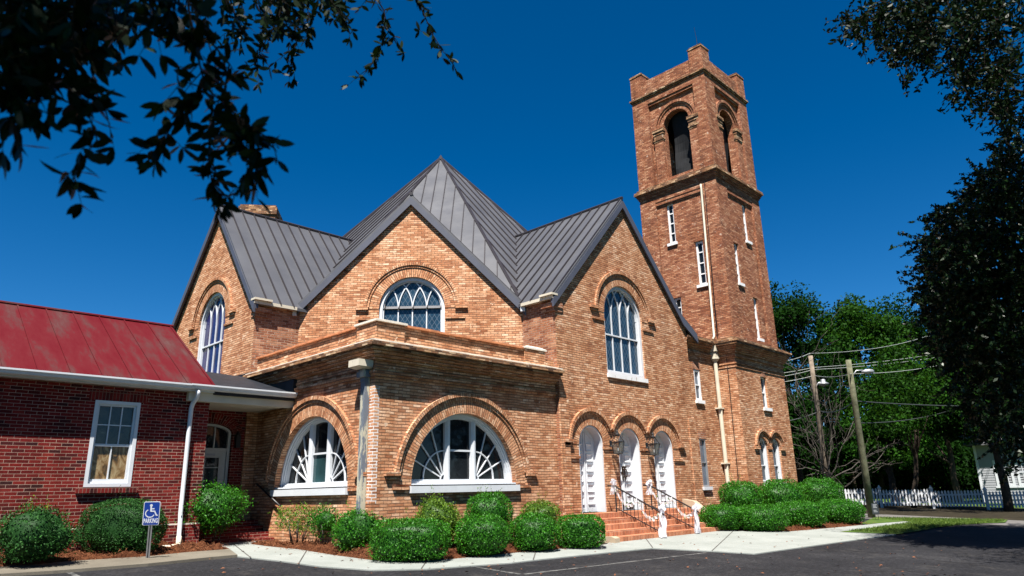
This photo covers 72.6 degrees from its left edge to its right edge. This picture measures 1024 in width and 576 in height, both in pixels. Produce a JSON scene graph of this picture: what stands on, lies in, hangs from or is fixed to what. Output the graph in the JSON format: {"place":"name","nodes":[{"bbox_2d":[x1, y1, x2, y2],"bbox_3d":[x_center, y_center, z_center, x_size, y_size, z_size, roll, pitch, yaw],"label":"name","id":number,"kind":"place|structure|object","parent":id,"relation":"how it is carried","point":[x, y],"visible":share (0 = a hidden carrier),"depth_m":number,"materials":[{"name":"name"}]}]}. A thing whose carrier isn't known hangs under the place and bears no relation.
{"place":"outdoors","nodes":[
{"label":"outdoors","id":0,"kind":"place"},
{"bbox_2d":[0,0,1023,423],"label":"sky","id":1,"kind":"structure","parent":0,"point":[539,119],"materials":[{"name":"blue"}]},
{"bbox_2d":[26,519,1023,575],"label":"parking lot","id":2,"kind":"structure","parent":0,"point":[976,550],"depth_m":13.48,"materials":[{"name":"grey asphalt"}]},
{"bbox_2d":[0,549,236,575],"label":"kerb","id":3,"kind":"structure","parent":2,"relation":"on","point":[80,566],"depth_m":12.62,"materials":[{"name":"concrete"}]},
{"bbox_2d":[142,501,160,557],"bbox_3d":[-6.977,4.730,13.416,0.455,1.186,0.294,-36,-38,63],"label":"parking sign","id":4,"kind":"object","parent":3,"relation":"on","point":[151,512],"visible":0.98,"depth_m":13.41,"materials":[{"name":"metal"}]},
{"bbox_2d":[0,0,462,223],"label":"oak tree","id":5,"kind":"object","parent":2,"relation":"on","point":[30,67],"visible":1,"depth_m":2.29,"materials":[{"name":"green plant"}]},
{"bbox_2d":[476,567,518,573],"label":"parking line","id":6,"kind":"object","parent":2,"relation":"on","point":[497,570],"visible":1,"depth_m":12.38,"materials":[{"name":"paint"}]},
{"bbox_2d":[209,536,955,575],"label":"leaf litter","id":7,"kind":"object","parent":2,"relation":"on","point":[629,559],"visible":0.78,"depth_m":13.14,"materials":[{"name":"brown plant"}]},
{"bbox_2d":[526,552,705,573],"bbox_3d":[2.246,5.366,13.644,5.359,0.021,0.090,12,-21,-39],"label":"parking line","id":8,"kind":"object","parent":2,"relation":"on","point":[612,563],"visible":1,"depth_m":13.41,"materials":[{"name":"paint"}]},
{"bbox_2d":[221,521,910,570],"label":"sidewalk","id":9,"kind":"structure","parent":0,"point":[757,542],"depth_m":15.75,"materials":[{"name":"concrete"}]},
{"bbox_2d":[232,531,732,568],"bbox_3d":[0.709,5.915,16.098,14.064,0.364,6.006,4,-17,-16],"label":"sidewalk joint","id":10,"kind":"object","parent":9,"relation":"on","point":[426,561],"visible":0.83,"depth_m":14.85,"materials":[{"name":"grey concrete"}]},
{"bbox_2d":[561,499,748,542],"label":"entrance steps","id":11,"kind":"structure","parent":9,"relation":"on","point":[621,526],"depth_m":19.29,"materials":[{"name":"brick"}]},
{"bbox_2d":[607,485,664,530],"bbox_3d":[3.422,6.191,19.254,1.834,1.492,0.044,-17,-22,42],"label":"handrail","id":12,"kind":"object","parent":11,"relation":"on","point":[634,508],"visible":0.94,"depth_m":19.29,"materials":[{"name":"black metal"}]},
{"bbox_2d":[610,479,618,494],"bbox_3d":[2.909,5.669,19.890,0.214,0.432,0.210,8,-19,-30],"label":"tulle bow","id":13,"kind":"object","parent":12,"relation":"attached to","point":[613,484],"visible":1,"depth_m":19.87,"materials":[{"name":"white fabric"}]},
{"bbox_2d":[614,486,661,520],"bbox_3d":[3.444,5.942,19.253,0.187,0.961,1.574,13,-22,-41],"label":"garland","id":14,"kind":"object","parent":12,"relation":"hanging from","point":[631,504],"visible":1,"depth_m":19.24,"materials":[{"name":"white fabric"}]},
{"bbox_2d":[658,504,666,537],"bbox_3d":[4.003,6.192,18.563,0.275,0.836,0.396,0,-16,-5],"label":"tulle bow","id":15,"kind":"object","parent":12,"relation":"attached to","point":[662,525],"visible":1,"depth_m":18.57,"materials":[{"name":"white fabric"}]},
{"bbox_2d":[643,484,698,533],"bbox_3d":[4.673,6.519,20.477,1.834,1.492,0.044,-17,-22,42],"label":"handrail","id":16,"kind":"object","parent":11,"relation":"on","point":[669,505],"visible":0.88,"depth_m":20.49,"materials":[{"name":"black metal"}]},
{"bbox_2d":[646,479,652,494],"bbox_3d":[4.152,6.030,21.113,0.232,0.449,0.284,-17,-22,42],"label":"tulle bow","id":17,"kind":"object","parent":16,"relation":"attached to","point":[649,484],"visible":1,"depth_m":21.06,"materials":[{"name":"white fabric"}]},
{"bbox_2d":[650,488,693,518],"bbox_3d":[4.701,6.277,20.452,1.492,0.978,0.191,-17,-22,42],"label":"garland","id":18,"kind":"object","parent":16,"relation":"hanging from","point":[676,507],"visible":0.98,"depth_m":20.50,"materials":[{"name":"white fabric"}]},
{"bbox_2d":[691,503,700,532],"bbox_3d":[5.270,6.546,19.852,0.267,0.823,0.262,-8,-18,22],"label":"tulle bow","id":19,"kind":"object","parent":16,"relation":"hanging from","point":[695,508],"visible":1,"depth_m":19.82,"materials":[{"name":"white fabric"}]},
{"bbox_2d":[698,496,745,529],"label":"shrub","id":20,"kind":"object","parent":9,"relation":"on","point":[725,516],"visible":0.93,"depth_m":20.77,"materials":[{"name":"green plant"}]},
{"bbox_2d":[845,489,1021,525],"bbox_3d":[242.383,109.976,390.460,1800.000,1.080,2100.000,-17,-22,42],"label":"ground","id":21,"kind":"structure","parent":0,"point":[938,502],"depth_m":46.09,"materials":[{"name":"brown soil"}]},
{"bbox_2d":[0,538,228,568],"bbox_3d":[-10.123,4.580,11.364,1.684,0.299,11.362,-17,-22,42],"label":"mulch bed","id":22,"kind":"object","parent":21,"relation":"on","point":[132,553],"visible":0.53,"depth_m":13.64,"materials":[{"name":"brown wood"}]},
{"bbox_2d":[0,494,89,563],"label":"shrub","id":23,"kind":"object","parent":22,"relation":"on","point":[36,533],"visible":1,"depth_m":12.09,"materials":[{"name":"green plant"}]},
{"bbox_2d":[74,485,168,553],"bbox_3d":[-7.895,4.716,14.148,1.770,1.391,1.083,-1,-16,0],"label":"shrub","id":24,"kind":"object","parent":22,"relation":"on","point":[115,527],"visible":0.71,"depth_m":13.79,"materials":[{"name":"green plant"}]},
{"bbox_2d":[173,478,258,541],"bbox_3d":[-7.030,5.152,16.183,2.113,1.438,1.920,3,-17,-14],"label":"shrub","id":25,"kind":"object","parent":22,"relation":"on","point":[221,505],"visible":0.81,"depth_m":15.89,"materials":[{"name":"green plant"}]},
{"bbox_2d":[0,300,297,553],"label":"brick annex","id":26,"kind":"object","parent":21,"relation":"on","point":[96,408],"visible":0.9,"depth_m":15.30,"materials":[{"name":"red brick"}]},
{"bbox_2d":[83,400,140,486],"bbox_3d":[-8.544,3.325,14.888,0.152,1.780,0.900,-17,-22,42],"label":"window","id":27,"kind":"structure","parent":26,"relation":"in","point":[113,437],"depth_m":14.90,"materials":[{"name":"white paint"}]},
{"bbox_2d":[202,424,230,489],"bbox_3d":[-7.947,4.723,17.936,0.160,2.420,1.220,-17,-22,42],"label":"door","id":28,"kind":"structure","parent":26,"relation":"in","point":[218,438],"depth_m":18.25,"materials":[{"name":"white paint"}]},
{"bbox_2d":[247,532,611,560],"bbox_3d":[-1.745,5.780,15.675,4.532,0.368,8.352,-58,-58,71],"label":"mulch bed","id":29,"kind":"object","parent":21,"relation":"on","point":[452,554],"visible":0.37,"depth_m":14.77,"materials":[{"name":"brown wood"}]},
{"bbox_2d":[269,501,316,542],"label":"shrub","id":30,"kind":"object","parent":29,"relation":"on","point":[294,522],"visible":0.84,"depth_m":16.00,"materials":[{"name":"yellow plant"}]},
{"bbox_2d":[304,502,337,544],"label":"shrub","id":31,"kind":"object","parent":29,"relation":"on","point":[324,520],"visible":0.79,"depth_m":15.47,"materials":[{"name":"green plant"}]},
{"bbox_2d":[328,500,385,550],"bbox_3d":[-3.217,5.039,14.841,1.253,1.022,1.137,-3,-16,5],"label":"shrub","id":32,"kind":"object","parent":29,"relation":"on","point":[352,527],"visible":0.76,"depth_m":14.45,"materials":[{"name":"green plant"}]},
{"bbox_2d":[366,504,452,561],"bbox_3d":[-1.980,4.797,13.707,1.632,1.035,1.322,-1,-16,-2],"label":"shrub","id":33,"kind":"object","parent":29,"relation":"on","point":[412,537],"visible":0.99,"depth_m":13.26,"materials":[{"name":"green plant"}]},
{"bbox_2d":[411,484,464,544],"bbox_3d":[-1.589,4.876,14.966,1.150,1.271,0.991,6,-18,-24],"label":"shrub","id":34,"kind":"object","parent":29,"relation":"on","point":[444,511],"visible":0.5,"depth_m":14.75,"materials":[{"name":"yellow plant"}]},
{"bbox_2d":[454,500,510,555],"bbox_3d":[-0.628,4.962,14.486,1.250,1.121,1.116,-2,-16,3],"label":"shrub","id":35,"kind":"object","parent":29,"relation":"on","point":[486,534],"visible":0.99,"depth_m":14.12,"materials":[{"name":"green plant"}]},
{"bbox_2d":[464,483,514,531],"bbox_3d":[-0.541,5.166,16.061,1.181,1.270,1.085,-5,-17,11],"label":"shrub","id":36,"kind":"object","parent":29,"relation":"on","point":[493,502],"visible":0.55,"depth_m":15.84,"materials":[{"name":"green plant"}]},
{"bbox_2d":[509,505,559,550],"bbox_3d":[0.488,5.277,15.417,1.186,1.002,1.085,0,-16,-4],"label":"shrub","id":37,"kind":"object","parent":29,"relation":"on","point":[534,532],"visible":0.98,"depth_m":15.09,"materials":[{"name":"green plant"}]},
{"bbox_2d":[521,491,561,530],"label":"shrub","id":38,"kind":"object","parent":29,"relation":"on","point":[538,506],"visible":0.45,"depth_m":17.17,"materials":[{"name":"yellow plant"}]},
{"bbox_2d":[556,502,606,547],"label":"shrub","id":39,"kind":"object","parent":29,"relation":"on","point":[581,530],"visible":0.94,"depth_m":15.73,"materials":[{"name":"green plant"}]},
{"bbox_2d":[171,29,797,547],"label":"church","id":40,"kind":"structure","parent":21,"relation":"on","point":[445,329],"depth_m":21.71,"materials":[{"name":"beige brick"}]},
{"bbox_2d":[197,292,224,372],"bbox_3d":[-9.494,1.582,22.241,2.040,2.930,0.160,-17,-22,42],"label":"window","id":41,"kind":"structure","parent":40,"relation":"in","point":[211,337],"depth_m":22.48,"materials":[{"name":"white paint"}]},
{"bbox_2d":[256,483,280,506],"bbox_3d":[-6.166,5.252,17.710,1.370,0.608,0.122,-17,-22,42],"label":"handrail","id":42,"kind":"object","parent":40,"relation":"attached to","point":[267,494],"visible":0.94,"depth_m":17.65,"materials":[{"name":"black metal"}]},
{"bbox_2d":[270,417,348,495],"bbox_3d":[-4.758,4.052,16.860,3.460,1.855,0.440,-17,-22,42],"label":"window","id":43,"kind":"structure","parent":40,"relation":"in","point":[315,458],"depth_m":17.06,"materials":[{"name":"white paint"}]},
{"bbox_2d":[379,278,444,331],"bbox_3d":[-3.043,0.899,21.282,2.000,2.500,0.160,-1,-16,-1],"label":"window","id":44,"kind":"structure","parent":40,"relation":"in","point":[408,291],"depth_m":21.42,"materials":[{"name":"glass"}]},
{"bbox_2d":[409,414,519,492],"bbox_3d":[-1.182,4.005,16.982,0.440,1.855,3.460,-17,-22,42],"label":"window","id":45,"kind":"structure","parent":40,"relation":"in","point":[460,449],"depth_m":17.10,"materials":[{"name":"white paint"}]},
{"bbox_2d":[579,425,606,512],"bbox_3d":[2.123,5.217,20.146,0.480,2.427,1.134,-17,-22,42],"label":"door","id":46,"kind":"structure","parent":40,"relation":"in","point":[592,478],"depth_m":20.30,"materials":[{"name":"white paint"}]},
{"bbox_2d":[609,430,623,454],"bbox_3d":[3.083,4.572,20.676,0.427,0.760,0.293,-17,-22,42],"label":"wall lantern","id":47,"kind":"object","parent":40,"relation":"attached to","point":[614,442],"depth_m":20.64,"materials":[{"name":"black metal"}]},
{"bbox_2d":[604,287,647,382],"bbox_3d":[3.585,1.459,22.615,0.280,3.100,2.140,-17,-22,42],"label":"window","id":48,"kind":"structure","parent":40,"relation":"in","point":[624,353],"depth_m":22.75,"materials":[{"name":"white paint"}]},
{"bbox_2d":[618,428,643,510],"bbox_3d":[3.445,5.564,21.437,0.480,2.427,1.134,-17,-22,42],"label":"door","id":49,"kind":"structure","parent":40,"relation":"in","point":[629,461],"depth_m":21.64,"materials":[{"name":"white paint"}]},
{"bbox_2d":[645,432,659,455],"bbox_3d":[4.405,4.919,21.967,0.427,0.760,0.293,-17,-22,42],"label":"wall lantern","id":50,"kind":"object","parent":40,"relation":"attached to","point":[652,443],"depth_m":21.93,"materials":[{"name":"black metal"}]},
{"bbox_2d":[654,431,676,507],"bbox_3d":[4.767,5.911,22.728,0.480,2.427,1.134,-17,-22,42],"label":"door","id":51,"kind":"structure","parent":40,"relation":"in","point":[664,465],"depth_m":22.95,"materials":[{"name":"white paint"}]},
{"bbox_2d":[667,203,677,246],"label":"window","id":52,"kind":"structure","parent":40,"relation":"in","point":[672,233],"depth_m":29.87,"materials":[{"name":"white paint"}]},
{"bbox_2d":[675,297,681,312],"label":"window","id":53,"kind":"structure","parent":40,"relation":"in","point":[678,300],"depth_m":28.92,"materials":[{"name":"white paint"}]},
{"bbox_2d":[693,369,704,403],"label":"window","id":54,"kind":"structure","parent":40,"relation":"in","point":[699,400],"depth_m":25.60,"materials":[{"name":"white paint"}]},
{"bbox_2d":[696,241,708,287],"bbox_3d":[7.731,-0.974,28.434,0.500,1.970,0.235,-17,-22,42],"label":"window","id":55,"kind":"structure","parent":40,"relation":"in","point":[699,245],"depth_m":28.49,"materials":[{"name":"white paint"}]},
{"bbox_2d":[699,438,712,489],"bbox_3d":[6.822,6.248,24.728,0.175,1.770,0.580,-17,-22,42],"label":"window","id":56,"kind":"structure","parent":40,"relation":"in","point":[702,444],"depth_m":24.79,"materials":[{"name":"glass"}]},
{"bbox_2d":[734,244,744,286],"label":"window","id":57,"kind":"structure","parent":40,"relation":"in","point":[736,257],"depth_m":28.66,"materials":[{"name":"white paint"}]},
{"bbox_2d":[742,205,752,244],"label":"window","id":58,"kind":"structure","parent":40,"relation":"in","point":[747,241],"depth_m":30.04,"materials":[{"name":"white paint"}]},
{"bbox_2d":[753,298,764,341],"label":"window","id":59,"kind":"structure","parent":40,"relation":"in","point":[758,339],"depth_m":28.84,"materials":[{"name":"white paint"}]},
{"bbox_2d":[759,438,769,485],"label":"window","id":60,"kind":"structure","parent":40,"relation":"in","point":[763,451],"depth_m":26.47,"materials":[{"name":"white paint"}]},
{"bbox_2d":[760,377,772,411],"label":"window","id":61,"kind":"structure","parent":40,"relation":"in","point":[765,408],"depth_m":27.60,"materials":[{"name":"white paint"}]},
{"bbox_2d":[772,439,781,479],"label":"window","id":62,"kind":"structure","parent":40,"relation":"in","point":[776,457],"depth_m":27.23,"materials":[{"name":"white paint"}]},
{"bbox_2d":[734,522,875,531],"bbox_3d":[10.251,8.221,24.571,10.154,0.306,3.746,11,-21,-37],"label":"mulch bed","id":63,"kind":"object","parent":21,"relation":"on","point":[799,527],"visible":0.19,"depth_m":21.99,"materials":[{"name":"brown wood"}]},
{"bbox_2d":[717,474,764,507],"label":"shrub","id":64,"kind":"object","parent":63,"relation":"on","point":[738,493],"visible":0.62,"depth_m":22.48,"materials":[{"name":"green plant"}]},
{"bbox_2d":[736,495,792,530],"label":"shrub","id":65,"kind":"object","parent":63,"relation":"on","point":[760,517],"visible":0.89,"depth_m":20.62,"materials":[{"name":"green plant"}]},
{"bbox_2d":[759,471,805,504],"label":"shrub","id":66,"kind":"object","parent":63,"relation":"on","point":[774,491],"visible":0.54,"depth_m":23.60,"materials":[{"name":"green plant"}]},
{"bbox_2d":[774,495,828,526],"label":"shrub","id":67,"kind":"object","parent":63,"relation":"on","point":[804,513],"visible":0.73,"depth_m":22.04,"materials":[{"name":"green plant"}]},
{"bbox_2d":[798,474,845,501],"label":"shrub","id":68,"kind":"object","parent":63,"relation":"on","point":[824,488],"visible":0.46,"depth_m":26.40,"materials":[{"name":"green plant"}]},
{"bbox_2d":[815,495,866,523],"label":"shrub","id":69,"kind":"object","parent":63,"relation":"on","point":[846,511],"visible":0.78,"depth_m":23.52,"materials":[{"name":"green plant"}]},
{"bbox_2d":[769,278,849,482],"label":"tree","id":70,"kind":"object","parent":21,"relation":"on","point":[784,313],"visible":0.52,"depth_m":49.23,"materials":[{"name":"green plant"}]},
{"bbox_2d":[797,440,854,486],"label":"tree","id":71,"kind":"object","parent":21,"relation":"on","point":[841,477],"visible":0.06,"depth_m":48.70,"materials":[{"name":"green plant"}]},
{"bbox_2d":[798,314,870,421],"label":"tree","id":72,"kind":"object","parent":21,"relation":"on","point":[831,346],"visible":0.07,"depth_m":58.11,"materials":[{"name":"green plant"}]},
{"bbox_2d":[817,419,894,497],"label":"tree","id":73,"kind":"object","parent":21,"relation":"on","point":[847,456],"visible":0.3,"depth_m":49.06,"materials":[{"name":"green plant"}]},
{"bbox_2d":[846,360,875,517],"bbox_3d":[14.144,6.031,27.464,0.983,6.272,2.214,-8,-18,22],"label":"utility pole","id":74,"kind":"object","parent":21,"relation":"on","point":[863,463],"visible":0.91,"depth_m":27.50,"materials":[{"name":"brown wood"}]},
{"bbox_2d":[790,402,851,420],"bbox_3d":[13.725,5.380,30.632,4.054,0.664,6.162,2,-17,-12],"label":"power line","id":75,"kind":"object","parent":74,"relation":"attached to","point":[824,412],"visible":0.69,"depth_m":32.37,"materials":[{"name":"black rubber"}]},
{"bbox_2d":[785,366,933,381],"bbox_3d":[22.389,3.575,33.658,21.776,2.736,6.103,4,-17,-17],"label":"power line","id":76,"kind":"object","parent":74,"relation":"attached to","point":[857,373],"visible":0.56,"depth_m":30.52,"materials":[{"name":"metal"}]},
{"bbox_2d":[861,410,952,423],"bbox_3d":[23.366,6.100,35.054,24.373,2.365,0.712,10,-20,-34],"label":"power line","id":77,"kind":"object","parent":74,"relation":"attached to","point":[900,420],"visible":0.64,"depth_m":30.05,"materials":[{"name":"black rubber"}]},
{"bbox_2d":[858,401,973,406],"bbox_3d":[21.035,5.335,31.917,17.358,0.498,0.344,8,-19,-29],"label":"power line","id":78,"kind":"object","parent":74,"relation":"attached to","point":[906,404],"visible":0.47,"depth_m":29.25,"materials":[{"name":"black rubber"}]},
{"bbox_2d":[808,292,918,497],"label":"tree","id":79,"kind":"object","parent":21,"relation":"on","point":[856,322],"visible":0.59,"depth_m":51.25,"materials":[{"name":"green plant"}]},
{"bbox_2d":[795,382,981,498],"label":"woods","id":80,"kind":"object","parent":21,"relation":"on","point":[904,483],"visible":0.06,"depth_m":50.21,"materials":[{"name":"green plant"}]},
{"bbox_2d":[861,292,933,405],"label":"tree","id":81,"kind":"object","parent":21,"relation":"on","point":[918,330],"visible":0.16,"depth_m":55.17,"materials":[{"name":"green plant"}]},
{"bbox_2d":[823,0,1023,153],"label":"oak tree","id":82,"kind":"object","parent":21,"relation":"on","point":[918,34],"visible":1,"depth_m":8.39,"materials":[{"name":"green plant"}]},
{"bbox_2d":[841,516,1006,533],"bbox_3d":[13.767,8.157,24.114,4.229,0.169,10.818,-17,-22,42],"label":"grass strip","id":83,"kind":"object","parent":21,"relation":"on","point":[876,520],"depth_m":24.07,"materials":[{"name":"green plant"}]},
{"bbox_2d":[871,503,878,518],"bbox_3d":[13.658,8.431,26.157,0.229,0.671,0.016,-9,-18,25],"label":"yard sign","id":84,"kind":"object","parent":83,"relation":"on","point":[875,508],"visible":0.91,"depth_m":26.19,"materials":[{"name":"metal"}]},
{"bbox_2d":[883,429,974,498],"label":"tree","id":85,"kind":"object","parent":21,"relation":"on","point":[935,468],"visible":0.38,"depth_m":47.71,"materials":[{"name":"green plant"}]},
{"bbox_2d":[900,369,976,502],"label":"tree","id":86,"kind":"object","parent":21,"relation":"on","point":[949,460],"visible":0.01,"depth_m":43.38,"materials":[{"name":"green plant"}]},
{"bbox_2d":[888,105,1023,485],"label":"oak tree","id":87,"kind":"object","parent":21,"relation":"on","point":[967,315],"visible":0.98,"depth_m":16.55,"materials":[{"name":"green plant"}]},
{"bbox_2d":[963,437,1023,503],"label":"clapboard house","id":88,"kind":"structure","parent":21,"relation":"on","point":[989,480],"depth_m":43.81,"materials":[{"name":"white wood"}]},
{"bbox_2d":[992,460,1017,487],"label":"window","id":89,"kind":"structure","parent":88,"relation":"in","point":[1012,484],"depth_m":43.09,"materials":[{"name":"white paint"}]},
{"bbox_2d":[1015,459,1023,487],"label":"window","id":90,"kind":"structure","parent":88,"relation":"in","point":[1019,480],"depth_m":42.70,"materials":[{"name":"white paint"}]},
{"bbox_2d":[858,502,1023,520],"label":"verge","id":91,"kind":"structure","parent":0,"point":[979,512],"depth_m":32.36,"materials":[{"name":"green plant"}]},
{"bbox_2d":[786,393,836,484],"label":"tree","id":92,"kind":"object","parent":91,"relation":"on","point":[792,411],"visible":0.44,"depth_m":44.81,"materials":[{"name":"brown plant"}]},
{"bbox_2d":[808,355,828,477],"bbox_3d":[15.311,7.009,33.926,0.786,7.243,2.470,-7,-17,19],"label":"utility pole","id":93,"kind":"object","parent":91,"relation":"on","point":[823,383],"visible":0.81,"depth_m":33.91,"materials":[{"name":"brown wood"}]},
{"bbox_2d":[784,355,926,372],"bbox_3d":[24.318,3.593,39.383,27.654,3.736,1.431,6,-18,-23],"label":"power line","id":94,"kind":"object","parent":93,"relation":"attached to","point":[842,365],"visible":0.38,"depth_m":34.99,"materials":[{"name":"metal"}]},
{"bbox_2d":[786,358,928,375],"bbox_3d":[24.328,3.858,39.364,27.662,3.648,1.478,6,-18,-23],"label":"power line","id":95,"kind":"object","parent":93,"relation":"attached to","point":[843,367],"visible":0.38,"depth_m":34.80,"materials":[{"name":"metal"}]},
{"bbox_2d":[788,324,1014,360],"bbox_3d":[25.451,2.779,42.263,32.086,5.758,2.340,8,-19,-29],"label":"power line","id":96,"kind":"object","parent":93,"relation":"attached to","point":[856,350],"visible":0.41,"depth_m":37.42,"materials":[{"name":"metal"}]},
{"bbox_2d":[777,298,908,487],"bbox_3d":[14.594,5.329,33.709,8.086,8.764,6.940,5,-17,-20],"label":"bare tree","id":97,"kind":"object","parent":91,"relation":"on","point":[820,453],"visible":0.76,"depth_m":33.08,"materials":[{"name":"brown wood"}]},
{"bbox_2d":[845,407,932,505],"bbox_3d":[20.934,9.362,39.130,3.956,5.498,4.037,0,-16,-3],"label":"tree","id":98,"kind":"object","parent":91,"relation":"on","point":[895,453],"visible":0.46,"depth_m":38.29,"materials":[{"name":"green plant"}]},
{"bbox_2d":[839,348,1023,507],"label":"slim tree","id":99,"kind":"object","parent":91,"relation":"on","point":[902,380],"visible":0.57,"depth_m":33.63,"materials":[{"name":"green plant"}]},
{"bbox_2d":[839,485,1023,509],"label":"picket fence","id":100,"kind":"object","parent":91,"relation":"on","point":[970,503],"visible":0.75,"depth_m":35.33,"materials":[{"name":"white paint"}]},
{"bbox_2d":[922,369,1023,510],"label":"tree","id":101,"kind":"object","parent":91,"relation":"on","point":[953,431],"visible":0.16,"depth_m":34.10,"materials":[{"name":"green plant"}]},
{"bbox_2d":[864,514,1023,525],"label":"road","id":102,"kind":"structure","parent":0,"point":[1014,522],"depth_m":26.50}
]}

